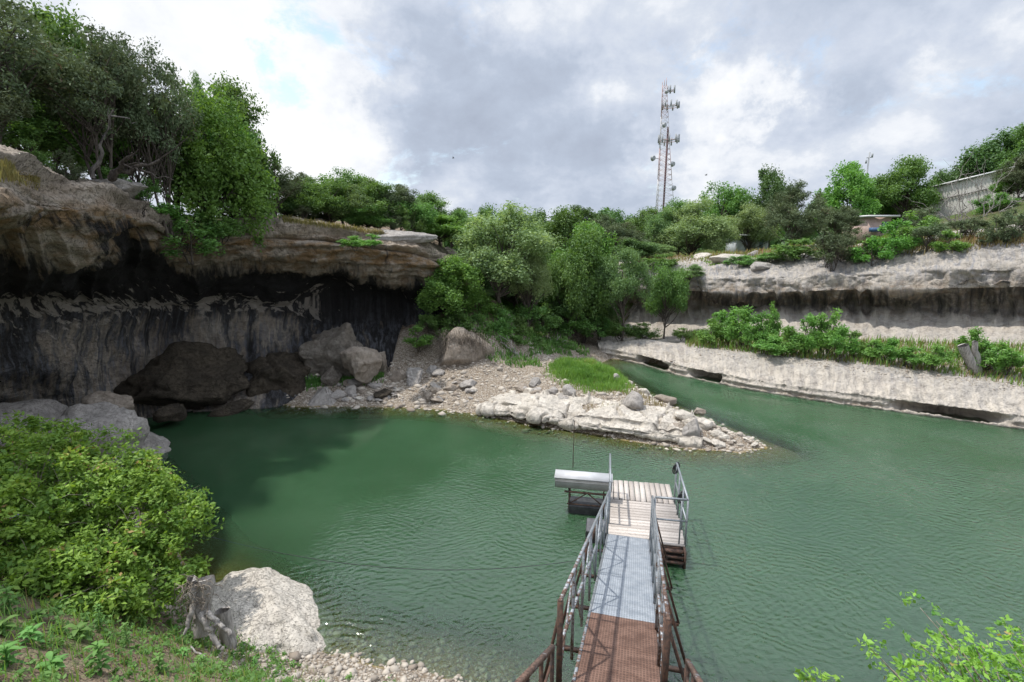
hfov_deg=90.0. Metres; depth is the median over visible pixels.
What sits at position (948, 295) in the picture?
rock cliff
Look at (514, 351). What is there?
dead branch
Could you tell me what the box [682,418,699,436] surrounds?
boulder
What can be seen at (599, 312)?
shrub
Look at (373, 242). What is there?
shrub
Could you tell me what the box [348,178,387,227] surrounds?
leafy tree
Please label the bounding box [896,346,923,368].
shrub
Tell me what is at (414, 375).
boulder
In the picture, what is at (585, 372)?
grass
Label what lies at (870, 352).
shrub
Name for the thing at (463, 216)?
oak tree
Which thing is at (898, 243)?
shrub
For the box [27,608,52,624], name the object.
leafy weed
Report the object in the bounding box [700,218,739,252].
leafy tree
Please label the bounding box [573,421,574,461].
pole
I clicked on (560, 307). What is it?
leafy tree
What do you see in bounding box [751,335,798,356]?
shrub
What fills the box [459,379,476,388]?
boulder
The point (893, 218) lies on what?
oak tree
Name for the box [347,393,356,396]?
rubble block
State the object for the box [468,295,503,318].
shrub
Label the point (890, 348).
shrub
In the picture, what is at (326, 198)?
oak tree
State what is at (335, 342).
boulder
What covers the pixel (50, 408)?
boulder
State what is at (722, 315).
shrub
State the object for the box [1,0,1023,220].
sky
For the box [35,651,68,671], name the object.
leafy weed
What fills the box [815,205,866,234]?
juniper tree
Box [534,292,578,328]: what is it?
shrub
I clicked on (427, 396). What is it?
boulder
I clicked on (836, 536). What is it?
water
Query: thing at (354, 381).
boulder
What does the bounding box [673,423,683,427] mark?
rubble block
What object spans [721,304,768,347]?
shrub
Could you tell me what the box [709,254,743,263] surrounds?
boulder
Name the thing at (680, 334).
shrub
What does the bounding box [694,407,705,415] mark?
boulder
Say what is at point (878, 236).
lawn
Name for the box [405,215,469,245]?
leafy tree
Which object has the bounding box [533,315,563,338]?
shrub
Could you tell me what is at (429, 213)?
oak tree
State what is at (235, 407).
boulder
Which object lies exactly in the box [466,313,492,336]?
shrub
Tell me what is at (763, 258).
shrub
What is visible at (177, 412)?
boulder
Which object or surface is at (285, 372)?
boulder
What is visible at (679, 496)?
rope hank
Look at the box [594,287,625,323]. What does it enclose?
leafy tree
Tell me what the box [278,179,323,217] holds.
oak tree
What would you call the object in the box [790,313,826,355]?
shrub
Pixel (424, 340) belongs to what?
shrub
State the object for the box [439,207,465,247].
leafy tree
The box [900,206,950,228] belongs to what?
shrub
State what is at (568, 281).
oak tree
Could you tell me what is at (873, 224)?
cabin
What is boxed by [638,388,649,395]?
boulder
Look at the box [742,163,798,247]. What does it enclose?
leafy tree
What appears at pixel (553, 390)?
boulder
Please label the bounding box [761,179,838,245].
juniper tree
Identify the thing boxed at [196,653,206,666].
leafy weed
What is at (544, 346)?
shrub
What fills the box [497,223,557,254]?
oak tree
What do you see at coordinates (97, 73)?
juniper tree
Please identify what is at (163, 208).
shrub
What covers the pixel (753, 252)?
boulder
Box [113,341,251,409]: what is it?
boulder
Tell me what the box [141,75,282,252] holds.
leafy tree
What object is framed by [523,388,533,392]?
boulder
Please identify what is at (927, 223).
shrub
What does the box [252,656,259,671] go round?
leafy weed
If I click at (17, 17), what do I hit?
juniper tree
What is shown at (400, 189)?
tree
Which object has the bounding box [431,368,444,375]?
boulder
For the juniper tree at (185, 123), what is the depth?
17.25 m
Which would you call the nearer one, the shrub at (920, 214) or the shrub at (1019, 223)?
the shrub at (1019, 223)
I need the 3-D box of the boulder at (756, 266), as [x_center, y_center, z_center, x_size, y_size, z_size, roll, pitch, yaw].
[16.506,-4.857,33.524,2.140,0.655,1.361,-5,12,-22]
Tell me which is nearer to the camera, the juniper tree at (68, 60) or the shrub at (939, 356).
the juniper tree at (68, 60)
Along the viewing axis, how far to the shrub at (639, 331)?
32.61 m
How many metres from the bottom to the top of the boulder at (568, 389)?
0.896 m
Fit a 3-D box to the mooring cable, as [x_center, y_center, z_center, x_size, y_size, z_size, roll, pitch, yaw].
[-2.196,4.265,10.504,7.363,1.622,0.012,-2,11,-12]
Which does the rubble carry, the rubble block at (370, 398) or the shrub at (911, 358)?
the rubble block at (370, 398)
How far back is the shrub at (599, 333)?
33.34 m
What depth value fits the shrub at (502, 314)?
27.13 m
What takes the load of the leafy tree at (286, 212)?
on the rock cliff at (99, 291)
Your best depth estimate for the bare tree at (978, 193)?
34.91 m
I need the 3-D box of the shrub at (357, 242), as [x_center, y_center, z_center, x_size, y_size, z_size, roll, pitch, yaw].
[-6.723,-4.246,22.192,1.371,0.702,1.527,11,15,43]
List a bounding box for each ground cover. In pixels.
[0,544,396,681]
[446,296,602,367]
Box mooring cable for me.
[203,534,571,569]
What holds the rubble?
on the ground at (224, 557)
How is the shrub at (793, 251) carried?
on the rock cliff at (948, 295)
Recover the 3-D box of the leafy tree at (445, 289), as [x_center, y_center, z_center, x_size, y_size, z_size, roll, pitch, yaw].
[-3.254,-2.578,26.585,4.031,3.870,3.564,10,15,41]
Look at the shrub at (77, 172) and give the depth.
14.73 m
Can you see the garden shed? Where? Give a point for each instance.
(738, 245)
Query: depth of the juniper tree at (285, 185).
23.49 m
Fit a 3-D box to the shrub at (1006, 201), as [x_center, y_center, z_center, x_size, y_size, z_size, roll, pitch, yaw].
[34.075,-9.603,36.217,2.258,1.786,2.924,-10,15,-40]
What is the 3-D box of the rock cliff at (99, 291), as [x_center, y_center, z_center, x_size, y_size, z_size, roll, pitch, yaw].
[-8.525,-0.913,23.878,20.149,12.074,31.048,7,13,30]
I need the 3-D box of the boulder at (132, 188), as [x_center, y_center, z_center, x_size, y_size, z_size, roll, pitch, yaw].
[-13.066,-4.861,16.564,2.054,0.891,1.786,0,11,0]
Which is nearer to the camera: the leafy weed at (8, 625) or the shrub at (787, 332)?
the leafy weed at (8, 625)
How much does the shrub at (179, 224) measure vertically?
2.118 m
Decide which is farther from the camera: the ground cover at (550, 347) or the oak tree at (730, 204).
the oak tree at (730, 204)
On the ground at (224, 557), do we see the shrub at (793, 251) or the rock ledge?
the rock ledge
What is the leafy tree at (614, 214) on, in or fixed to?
on the ground at (224, 557)
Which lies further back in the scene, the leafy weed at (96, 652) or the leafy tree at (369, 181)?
the leafy tree at (369, 181)
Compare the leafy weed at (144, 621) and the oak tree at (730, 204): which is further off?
the oak tree at (730, 204)
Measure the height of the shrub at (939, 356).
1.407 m
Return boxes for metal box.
[554,469,612,491]
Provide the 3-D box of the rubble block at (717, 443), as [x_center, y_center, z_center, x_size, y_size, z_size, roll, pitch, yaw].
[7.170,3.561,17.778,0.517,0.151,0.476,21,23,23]
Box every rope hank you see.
[672,461,679,473]
[677,490,685,503]
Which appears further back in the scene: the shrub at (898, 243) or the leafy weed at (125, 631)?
the shrub at (898, 243)
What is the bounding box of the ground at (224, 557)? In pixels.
[0,197,1023,681]
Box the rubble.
[280,341,776,459]
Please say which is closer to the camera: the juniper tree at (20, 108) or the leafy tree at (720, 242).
the juniper tree at (20, 108)
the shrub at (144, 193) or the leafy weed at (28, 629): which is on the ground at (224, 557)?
the leafy weed at (28, 629)
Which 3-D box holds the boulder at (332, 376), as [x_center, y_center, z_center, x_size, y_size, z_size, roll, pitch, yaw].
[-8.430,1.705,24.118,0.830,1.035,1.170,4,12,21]
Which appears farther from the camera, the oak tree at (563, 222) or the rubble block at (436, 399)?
the oak tree at (563, 222)
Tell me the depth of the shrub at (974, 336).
22.50 m
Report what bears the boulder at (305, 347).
on the boulder at (335, 342)
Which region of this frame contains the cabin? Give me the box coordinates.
[842,215,899,239]
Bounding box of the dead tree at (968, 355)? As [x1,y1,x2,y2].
[957,341,982,375]
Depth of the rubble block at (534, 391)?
21.87 m
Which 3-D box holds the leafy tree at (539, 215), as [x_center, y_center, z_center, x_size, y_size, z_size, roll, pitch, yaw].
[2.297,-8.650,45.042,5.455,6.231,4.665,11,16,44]
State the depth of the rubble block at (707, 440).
17.81 m
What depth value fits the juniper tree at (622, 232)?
44.17 m
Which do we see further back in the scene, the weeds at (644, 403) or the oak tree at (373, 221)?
the oak tree at (373, 221)
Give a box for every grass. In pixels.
[0,156,383,234]
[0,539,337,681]
[0,542,414,681]
[543,355,635,394]
[638,227,1023,264]
[685,327,1023,385]
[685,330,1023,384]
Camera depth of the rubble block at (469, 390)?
22.87 m
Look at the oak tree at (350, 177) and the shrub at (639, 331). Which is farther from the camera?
the shrub at (639, 331)
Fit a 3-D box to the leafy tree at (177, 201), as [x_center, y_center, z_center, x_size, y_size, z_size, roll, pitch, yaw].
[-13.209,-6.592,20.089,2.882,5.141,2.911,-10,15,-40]
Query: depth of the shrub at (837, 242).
29.75 m
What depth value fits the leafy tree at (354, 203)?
25.48 m
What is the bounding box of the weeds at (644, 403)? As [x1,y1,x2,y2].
[541,366,674,411]
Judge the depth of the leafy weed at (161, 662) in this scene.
6.04 m
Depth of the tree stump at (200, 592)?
7.88 m
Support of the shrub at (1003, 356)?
on the rock cliff at (948, 295)
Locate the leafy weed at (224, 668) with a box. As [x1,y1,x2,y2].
[214,661,229,673]
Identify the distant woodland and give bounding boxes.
[195,208,900,251]
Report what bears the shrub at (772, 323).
on the rock cliff at (948, 295)
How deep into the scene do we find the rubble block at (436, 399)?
22.36 m
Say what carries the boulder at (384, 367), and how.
on the ground at (224, 557)
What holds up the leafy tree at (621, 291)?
on the ground at (224, 557)
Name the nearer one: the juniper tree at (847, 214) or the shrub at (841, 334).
the shrub at (841, 334)
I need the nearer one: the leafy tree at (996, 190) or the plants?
the plants
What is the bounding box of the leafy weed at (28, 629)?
[15,622,47,645]
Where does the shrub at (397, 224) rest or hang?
on the rock cliff at (99, 291)
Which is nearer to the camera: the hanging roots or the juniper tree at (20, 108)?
the juniper tree at (20, 108)
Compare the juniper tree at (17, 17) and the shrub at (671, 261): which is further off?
the shrub at (671, 261)
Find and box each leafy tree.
[45,120,142,179]
[140,142,206,210]
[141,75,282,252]
[183,70,204,131]
[266,197,314,217]
[292,175,340,213]
[328,183,376,227]
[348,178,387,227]
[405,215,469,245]
[415,254,488,314]
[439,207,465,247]
[449,200,560,306]
[478,261,518,307]
[507,246,554,326]
[517,287,592,329]
[521,207,562,242]
[544,218,619,290]
[551,204,616,233]
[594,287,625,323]
[595,206,638,228]
[595,244,655,340]
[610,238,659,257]
[642,207,678,255]
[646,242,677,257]
[649,194,739,254]
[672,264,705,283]
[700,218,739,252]
[727,199,781,250]
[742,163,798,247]
[812,159,882,230]
[928,154,982,185]
[945,123,1023,175]
[988,172,1023,196]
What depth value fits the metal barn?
42.38 m
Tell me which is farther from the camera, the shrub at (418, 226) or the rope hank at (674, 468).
the shrub at (418, 226)
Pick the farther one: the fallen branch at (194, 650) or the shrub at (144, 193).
the shrub at (144, 193)
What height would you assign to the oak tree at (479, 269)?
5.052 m
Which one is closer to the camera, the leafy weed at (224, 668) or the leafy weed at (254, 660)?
the leafy weed at (224, 668)
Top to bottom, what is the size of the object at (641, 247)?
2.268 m
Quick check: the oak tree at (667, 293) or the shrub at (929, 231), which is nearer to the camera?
the shrub at (929, 231)
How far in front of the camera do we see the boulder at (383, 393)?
22.75 m
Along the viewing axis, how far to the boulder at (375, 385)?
23.78 m
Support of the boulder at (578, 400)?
on the ground at (224, 557)
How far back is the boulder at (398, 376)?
24.26 m
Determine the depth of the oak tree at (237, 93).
21.96 m
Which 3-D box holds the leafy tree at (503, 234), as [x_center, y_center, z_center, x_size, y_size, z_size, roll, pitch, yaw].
[-0.303,-4.531,28.258,6.211,6.319,5.800,0,11,1]
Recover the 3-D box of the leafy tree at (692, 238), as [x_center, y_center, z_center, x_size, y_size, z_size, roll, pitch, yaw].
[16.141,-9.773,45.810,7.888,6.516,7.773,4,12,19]
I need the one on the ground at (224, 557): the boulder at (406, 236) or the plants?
the plants
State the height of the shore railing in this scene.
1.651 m
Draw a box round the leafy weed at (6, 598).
[0,586,23,613]
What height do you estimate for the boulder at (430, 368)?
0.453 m
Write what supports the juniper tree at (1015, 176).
on the ground at (224, 557)
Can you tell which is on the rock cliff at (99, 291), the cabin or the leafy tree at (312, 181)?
the leafy tree at (312, 181)
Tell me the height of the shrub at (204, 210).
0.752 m
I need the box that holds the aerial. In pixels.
[865,152,873,173]
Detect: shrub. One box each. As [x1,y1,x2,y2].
[13,137,57,169]
[50,146,87,180]
[95,165,131,181]
[134,177,162,202]
[141,199,180,217]
[155,208,234,264]
[192,209,222,223]
[205,217,245,245]
[293,203,316,219]
[336,235,370,250]
[361,233,382,248]
[377,211,401,229]
[394,206,427,232]
[402,325,433,352]
[417,306,441,335]
[435,310,477,341]
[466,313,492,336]
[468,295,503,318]
[489,308,515,331]
[491,323,514,343]
[499,327,530,346]
[507,302,547,325]
[510,316,531,337]
[528,336,548,349]
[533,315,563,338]
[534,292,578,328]
[546,338,573,350]
[556,311,596,341]
[577,296,609,331]
[586,314,615,339]
[604,322,634,341]
[627,322,662,338]
[642,253,681,267]
[671,327,694,339]
[693,318,726,345]
[707,306,741,345]
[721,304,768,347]
[723,255,755,265]
[751,311,778,343]
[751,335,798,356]
[755,252,790,262]
[763,301,782,334]
[766,325,809,354]
[771,238,826,260]
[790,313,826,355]
[794,666,843,681]
[805,308,850,356]
[808,226,858,271]
[824,323,860,362]
[828,226,870,261]
[846,330,870,355]
[848,235,898,265]
[854,589,1023,681]
[857,338,889,359]
[876,336,911,361]
[877,218,923,254]
[890,210,941,238]
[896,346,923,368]
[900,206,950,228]
[910,221,952,251]
[918,343,957,368]
[928,229,972,251]
[945,214,995,236]
[953,326,995,361]
[967,192,1022,214]
[975,340,1015,372]
[976,213,1018,243]
[981,340,1023,374]
[995,206,1023,242]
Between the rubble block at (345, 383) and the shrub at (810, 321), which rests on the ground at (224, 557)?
the rubble block at (345, 383)
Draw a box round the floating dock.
[564,453,688,568]
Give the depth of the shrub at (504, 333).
26.76 m
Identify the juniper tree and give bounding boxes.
[0,0,82,144]
[0,1,99,166]
[0,71,35,139]
[7,15,156,178]
[63,32,185,181]
[92,36,204,237]
[261,164,308,217]
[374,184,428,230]
[590,215,620,245]
[602,221,650,258]
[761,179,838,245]
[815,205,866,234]
[990,152,1023,198]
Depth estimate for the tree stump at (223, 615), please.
8.36 m
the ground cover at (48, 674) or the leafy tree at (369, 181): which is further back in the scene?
the leafy tree at (369, 181)
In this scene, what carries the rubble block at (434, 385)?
on the ground at (224, 557)
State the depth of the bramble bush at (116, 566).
8.33 m
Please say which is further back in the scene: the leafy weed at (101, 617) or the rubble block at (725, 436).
the rubble block at (725, 436)
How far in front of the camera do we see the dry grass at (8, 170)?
11.99 m
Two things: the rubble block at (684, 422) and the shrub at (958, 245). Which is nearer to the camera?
the rubble block at (684, 422)
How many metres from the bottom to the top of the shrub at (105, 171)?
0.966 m
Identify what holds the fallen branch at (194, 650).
on the ground at (224, 557)
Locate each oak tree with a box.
[2,90,98,164]
[22,0,115,173]
[185,104,272,217]
[198,70,283,209]
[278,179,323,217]
[295,176,360,221]
[297,204,356,223]
[315,166,373,223]
[341,203,396,227]
[347,180,408,228]
[390,200,438,227]
[415,190,452,242]
[444,208,480,244]
[465,243,500,284]
[477,203,507,249]
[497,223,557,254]
[536,204,583,255]
[541,251,594,337]
[555,222,617,342]
[624,206,662,257]
[642,260,691,338]
[650,196,697,255]
[697,181,758,237]
[806,200,844,238]
[871,154,945,226]
[871,181,899,214]
[888,205,904,224]
[984,122,1023,172]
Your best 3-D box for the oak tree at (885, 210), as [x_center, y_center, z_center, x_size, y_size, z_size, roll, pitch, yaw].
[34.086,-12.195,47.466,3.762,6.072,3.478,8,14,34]
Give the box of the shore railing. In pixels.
[514,644,702,681]
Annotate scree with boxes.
[695,347,1023,392]
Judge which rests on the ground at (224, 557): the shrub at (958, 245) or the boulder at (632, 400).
the boulder at (632, 400)
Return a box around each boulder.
[0,399,67,461]
[54,401,149,473]
[81,391,133,409]
[89,178,147,197]
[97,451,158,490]
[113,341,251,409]
[140,432,170,454]
[153,403,186,422]
[188,567,335,655]
[207,398,254,416]
[245,351,310,397]
[298,340,319,359]
[300,322,363,377]
[307,386,335,405]
[321,365,341,385]
[329,389,346,399]
[339,346,381,382]
[344,384,355,393]
[347,378,362,385]
[366,382,382,388]
[373,388,392,398]
[376,229,437,242]
[379,351,387,373]
[391,370,406,381]
[406,367,422,385]
[422,392,431,401]
[426,365,437,373]
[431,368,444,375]
[439,327,494,365]
[444,384,457,390]
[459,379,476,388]
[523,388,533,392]
[529,377,540,387]
[548,386,557,394]
[562,384,575,396]
[569,397,587,404]
[622,391,643,409]
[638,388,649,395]
[654,394,676,405]
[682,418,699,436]
[694,253,711,258]
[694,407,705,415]
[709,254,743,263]
[710,429,724,436]
[747,250,757,256]
[750,262,771,270]
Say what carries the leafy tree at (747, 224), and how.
on the ground at (224, 557)
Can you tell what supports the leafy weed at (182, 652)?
on the ground at (224, 557)
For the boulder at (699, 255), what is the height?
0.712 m
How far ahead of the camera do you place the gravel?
8.74 m
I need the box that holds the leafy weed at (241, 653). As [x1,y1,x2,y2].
[238,642,246,656]
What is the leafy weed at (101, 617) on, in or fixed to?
on the ground at (224, 557)
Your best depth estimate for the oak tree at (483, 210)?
40.51 m
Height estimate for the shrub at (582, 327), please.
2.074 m
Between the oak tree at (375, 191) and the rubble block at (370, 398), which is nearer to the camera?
the rubble block at (370, 398)
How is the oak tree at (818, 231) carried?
on the ground at (224, 557)
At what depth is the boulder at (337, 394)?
22.73 m
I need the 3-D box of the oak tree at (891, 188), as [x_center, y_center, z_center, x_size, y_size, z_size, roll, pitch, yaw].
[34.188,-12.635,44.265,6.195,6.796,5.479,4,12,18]
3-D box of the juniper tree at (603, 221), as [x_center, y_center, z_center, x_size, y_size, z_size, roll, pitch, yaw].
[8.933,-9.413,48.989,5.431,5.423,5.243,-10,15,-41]
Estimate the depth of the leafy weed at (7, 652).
4.91 m
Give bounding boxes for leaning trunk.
[90,108,135,178]
[107,137,188,181]
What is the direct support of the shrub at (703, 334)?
on the rock cliff at (948, 295)
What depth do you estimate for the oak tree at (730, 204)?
53.95 m
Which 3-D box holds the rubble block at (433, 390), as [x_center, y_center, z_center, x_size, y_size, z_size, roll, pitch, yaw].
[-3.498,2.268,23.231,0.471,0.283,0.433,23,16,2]
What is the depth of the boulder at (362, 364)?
23.33 m
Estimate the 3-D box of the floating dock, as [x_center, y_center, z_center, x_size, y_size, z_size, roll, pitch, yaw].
[2.724,3.975,12.901,2.852,1.650,3.192,2,11,10]
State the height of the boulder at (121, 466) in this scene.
1.563 m
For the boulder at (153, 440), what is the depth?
17.39 m
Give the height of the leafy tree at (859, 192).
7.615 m
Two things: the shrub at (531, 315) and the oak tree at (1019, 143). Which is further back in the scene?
the oak tree at (1019, 143)
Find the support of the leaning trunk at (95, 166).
on the rock cliff at (99, 291)
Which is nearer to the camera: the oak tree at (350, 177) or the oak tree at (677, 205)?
the oak tree at (350, 177)
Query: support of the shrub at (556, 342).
on the ground at (224, 557)
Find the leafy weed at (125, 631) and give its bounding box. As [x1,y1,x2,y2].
[119,622,135,646]
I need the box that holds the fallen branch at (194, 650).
[189,645,204,657]
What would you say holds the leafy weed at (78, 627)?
on the ground at (224, 557)
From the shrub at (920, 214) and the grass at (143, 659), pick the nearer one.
the grass at (143, 659)
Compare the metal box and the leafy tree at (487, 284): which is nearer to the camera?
the metal box
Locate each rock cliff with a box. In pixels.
[0,145,472,417]
[597,225,1023,428]
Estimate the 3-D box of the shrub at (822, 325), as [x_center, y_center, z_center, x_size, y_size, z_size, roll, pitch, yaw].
[15.798,-0.280,25.671,1.914,2.980,1.861,11,16,44]
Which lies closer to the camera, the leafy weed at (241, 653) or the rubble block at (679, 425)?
the leafy weed at (241, 653)
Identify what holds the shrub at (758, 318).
on the rock cliff at (948, 295)
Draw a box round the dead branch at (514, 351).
[499,335,518,354]
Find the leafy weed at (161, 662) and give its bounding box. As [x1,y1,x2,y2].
[150,652,169,673]
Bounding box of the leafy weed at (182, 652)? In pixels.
[175,647,192,658]
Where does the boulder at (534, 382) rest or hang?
on the ground at (224, 557)
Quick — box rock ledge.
[475,389,702,448]
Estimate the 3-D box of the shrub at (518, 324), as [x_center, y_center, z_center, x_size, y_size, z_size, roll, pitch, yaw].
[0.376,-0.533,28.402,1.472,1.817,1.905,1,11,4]
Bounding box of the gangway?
[543,490,685,681]
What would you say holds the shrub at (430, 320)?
on the ground at (224, 557)
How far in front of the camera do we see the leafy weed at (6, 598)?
6.10 m
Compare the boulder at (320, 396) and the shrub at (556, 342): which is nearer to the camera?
the boulder at (320, 396)
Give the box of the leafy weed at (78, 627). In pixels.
[63,621,94,641]
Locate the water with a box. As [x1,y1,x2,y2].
[146,360,1023,681]
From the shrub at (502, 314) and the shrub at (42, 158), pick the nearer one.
the shrub at (42, 158)
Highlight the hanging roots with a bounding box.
[435,329,494,367]
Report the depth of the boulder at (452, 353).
24.82 m
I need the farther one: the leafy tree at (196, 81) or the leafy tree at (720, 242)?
the leafy tree at (720, 242)
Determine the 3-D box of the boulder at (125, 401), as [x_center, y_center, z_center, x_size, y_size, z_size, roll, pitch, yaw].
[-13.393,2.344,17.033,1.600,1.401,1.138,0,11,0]
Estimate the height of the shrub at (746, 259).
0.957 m
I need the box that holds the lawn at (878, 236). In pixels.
[687,232,898,265]
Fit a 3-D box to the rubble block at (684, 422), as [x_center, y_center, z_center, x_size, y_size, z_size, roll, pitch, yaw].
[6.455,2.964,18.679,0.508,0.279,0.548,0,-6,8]
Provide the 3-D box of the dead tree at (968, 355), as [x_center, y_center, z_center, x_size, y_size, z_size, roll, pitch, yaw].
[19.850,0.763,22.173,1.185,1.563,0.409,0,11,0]
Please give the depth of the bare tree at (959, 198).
35.73 m
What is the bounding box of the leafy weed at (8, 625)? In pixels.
[0,614,22,637]
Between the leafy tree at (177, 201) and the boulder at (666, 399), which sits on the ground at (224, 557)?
the boulder at (666, 399)
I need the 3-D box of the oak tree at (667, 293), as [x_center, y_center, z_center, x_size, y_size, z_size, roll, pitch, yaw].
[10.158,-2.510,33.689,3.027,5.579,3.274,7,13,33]
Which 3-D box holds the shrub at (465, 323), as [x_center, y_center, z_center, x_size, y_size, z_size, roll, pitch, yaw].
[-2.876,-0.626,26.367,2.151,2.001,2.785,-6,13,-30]
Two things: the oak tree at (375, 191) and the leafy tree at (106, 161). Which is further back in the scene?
the oak tree at (375, 191)
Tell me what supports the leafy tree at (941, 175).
on the ground at (224, 557)
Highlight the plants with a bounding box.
[304,371,385,390]
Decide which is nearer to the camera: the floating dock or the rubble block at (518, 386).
the floating dock
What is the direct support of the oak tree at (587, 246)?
on the ground at (224, 557)
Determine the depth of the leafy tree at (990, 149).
51.66 m
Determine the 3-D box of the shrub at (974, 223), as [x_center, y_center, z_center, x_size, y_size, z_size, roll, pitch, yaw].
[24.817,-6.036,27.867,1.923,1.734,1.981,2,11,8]
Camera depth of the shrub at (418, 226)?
26.66 m
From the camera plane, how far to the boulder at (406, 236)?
25.05 m
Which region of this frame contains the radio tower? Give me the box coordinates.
[650,78,679,211]
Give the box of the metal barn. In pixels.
[905,167,1023,222]
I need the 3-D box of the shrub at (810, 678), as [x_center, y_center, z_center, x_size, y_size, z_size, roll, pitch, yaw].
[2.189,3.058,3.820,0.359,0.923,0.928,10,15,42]
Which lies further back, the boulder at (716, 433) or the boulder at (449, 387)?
the boulder at (449, 387)
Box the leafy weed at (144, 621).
[137,615,149,627]
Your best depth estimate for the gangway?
6.82 m
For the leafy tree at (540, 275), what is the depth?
28.42 m
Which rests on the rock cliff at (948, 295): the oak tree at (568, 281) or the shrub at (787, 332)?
the shrub at (787, 332)
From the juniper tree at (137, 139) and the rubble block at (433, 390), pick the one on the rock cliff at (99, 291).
the juniper tree at (137, 139)
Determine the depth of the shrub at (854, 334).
24.98 m
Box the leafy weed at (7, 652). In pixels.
[0,640,25,670]
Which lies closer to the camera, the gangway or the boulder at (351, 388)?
the gangway
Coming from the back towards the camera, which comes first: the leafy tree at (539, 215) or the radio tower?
the radio tower
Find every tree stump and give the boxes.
[172,575,231,649]
[214,606,236,648]
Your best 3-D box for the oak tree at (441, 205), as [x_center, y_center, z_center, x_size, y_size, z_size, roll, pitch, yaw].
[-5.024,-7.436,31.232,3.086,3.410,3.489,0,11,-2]
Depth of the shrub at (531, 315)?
29.19 m
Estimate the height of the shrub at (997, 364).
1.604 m
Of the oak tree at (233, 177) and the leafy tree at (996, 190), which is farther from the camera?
the leafy tree at (996, 190)
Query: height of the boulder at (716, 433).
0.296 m
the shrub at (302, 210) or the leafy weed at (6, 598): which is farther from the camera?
the shrub at (302, 210)
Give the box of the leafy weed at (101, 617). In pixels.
[92,603,110,628]
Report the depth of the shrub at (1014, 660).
4.23 m
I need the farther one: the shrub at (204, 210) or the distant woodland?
the distant woodland
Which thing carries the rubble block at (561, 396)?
on the ground at (224, 557)
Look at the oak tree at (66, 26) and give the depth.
18.45 m
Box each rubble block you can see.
[343,379,349,385]
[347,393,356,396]
[367,395,374,400]
[429,397,442,401]
[430,383,440,387]
[430,387,439,393]
[465,388,474,392]
[514,383,528,391]
[530,390,541,393]
[558,392,568,398]
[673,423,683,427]
[674,409,693,419]
[681,418,690,424]
[697,417,712,429]
[702,437,711,443]
[711,438,725,447]
[718,434,729,438]
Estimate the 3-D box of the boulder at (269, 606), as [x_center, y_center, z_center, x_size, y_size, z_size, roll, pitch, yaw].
[-4.535,5.372,9.570,3.248,1.202,2.209,19,14,34]
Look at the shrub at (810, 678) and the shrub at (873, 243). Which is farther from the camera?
the shrub at (873, 243)
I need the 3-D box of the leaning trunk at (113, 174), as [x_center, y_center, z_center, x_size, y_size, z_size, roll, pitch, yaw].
[-11.144,-5.535,15.552,2.658,1.322,0.766,0,11,0]
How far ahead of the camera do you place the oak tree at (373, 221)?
25.67 m
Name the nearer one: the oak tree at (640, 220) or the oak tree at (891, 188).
the oak tree at (891, 188)
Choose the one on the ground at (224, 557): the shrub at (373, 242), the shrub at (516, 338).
the shrub at (516, 338)
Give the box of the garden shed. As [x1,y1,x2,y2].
[725,234,768,252]
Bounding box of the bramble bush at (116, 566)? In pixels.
[0,410,225,627]
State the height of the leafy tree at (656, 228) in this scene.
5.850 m
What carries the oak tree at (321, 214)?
on the rock cliff at (99, 291)
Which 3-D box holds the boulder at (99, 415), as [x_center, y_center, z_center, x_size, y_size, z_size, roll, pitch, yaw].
[-12.325,3.057,15.313,2.309,2.323,2.189,6,7,26]
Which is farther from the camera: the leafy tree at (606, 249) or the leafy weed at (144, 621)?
the leafy tree at (606, 249)
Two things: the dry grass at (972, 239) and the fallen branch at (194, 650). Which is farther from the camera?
the dry grass at (972, 239)
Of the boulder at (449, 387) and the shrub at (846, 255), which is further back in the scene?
the shrub at (846, 255)
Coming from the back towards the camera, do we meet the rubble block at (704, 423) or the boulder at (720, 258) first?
the boulder at (720, 258)
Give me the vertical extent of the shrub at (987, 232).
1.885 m
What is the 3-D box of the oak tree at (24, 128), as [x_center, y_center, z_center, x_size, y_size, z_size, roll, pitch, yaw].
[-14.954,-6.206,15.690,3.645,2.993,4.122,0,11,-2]
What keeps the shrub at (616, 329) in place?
on the rock cliff at (948, 295)
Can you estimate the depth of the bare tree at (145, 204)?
16.14 m
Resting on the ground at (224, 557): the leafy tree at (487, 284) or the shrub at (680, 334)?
the leafy tree at (487, 284)
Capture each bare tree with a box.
[139,192,148,217]
[904,147,994,221]
[939,155,1023,223]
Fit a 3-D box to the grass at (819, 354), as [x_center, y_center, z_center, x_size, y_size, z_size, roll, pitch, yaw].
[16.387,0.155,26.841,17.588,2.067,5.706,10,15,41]
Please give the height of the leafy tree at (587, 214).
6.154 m
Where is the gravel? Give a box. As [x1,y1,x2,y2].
[147,592,571,681]
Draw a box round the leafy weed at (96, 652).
[82,639,117,675]

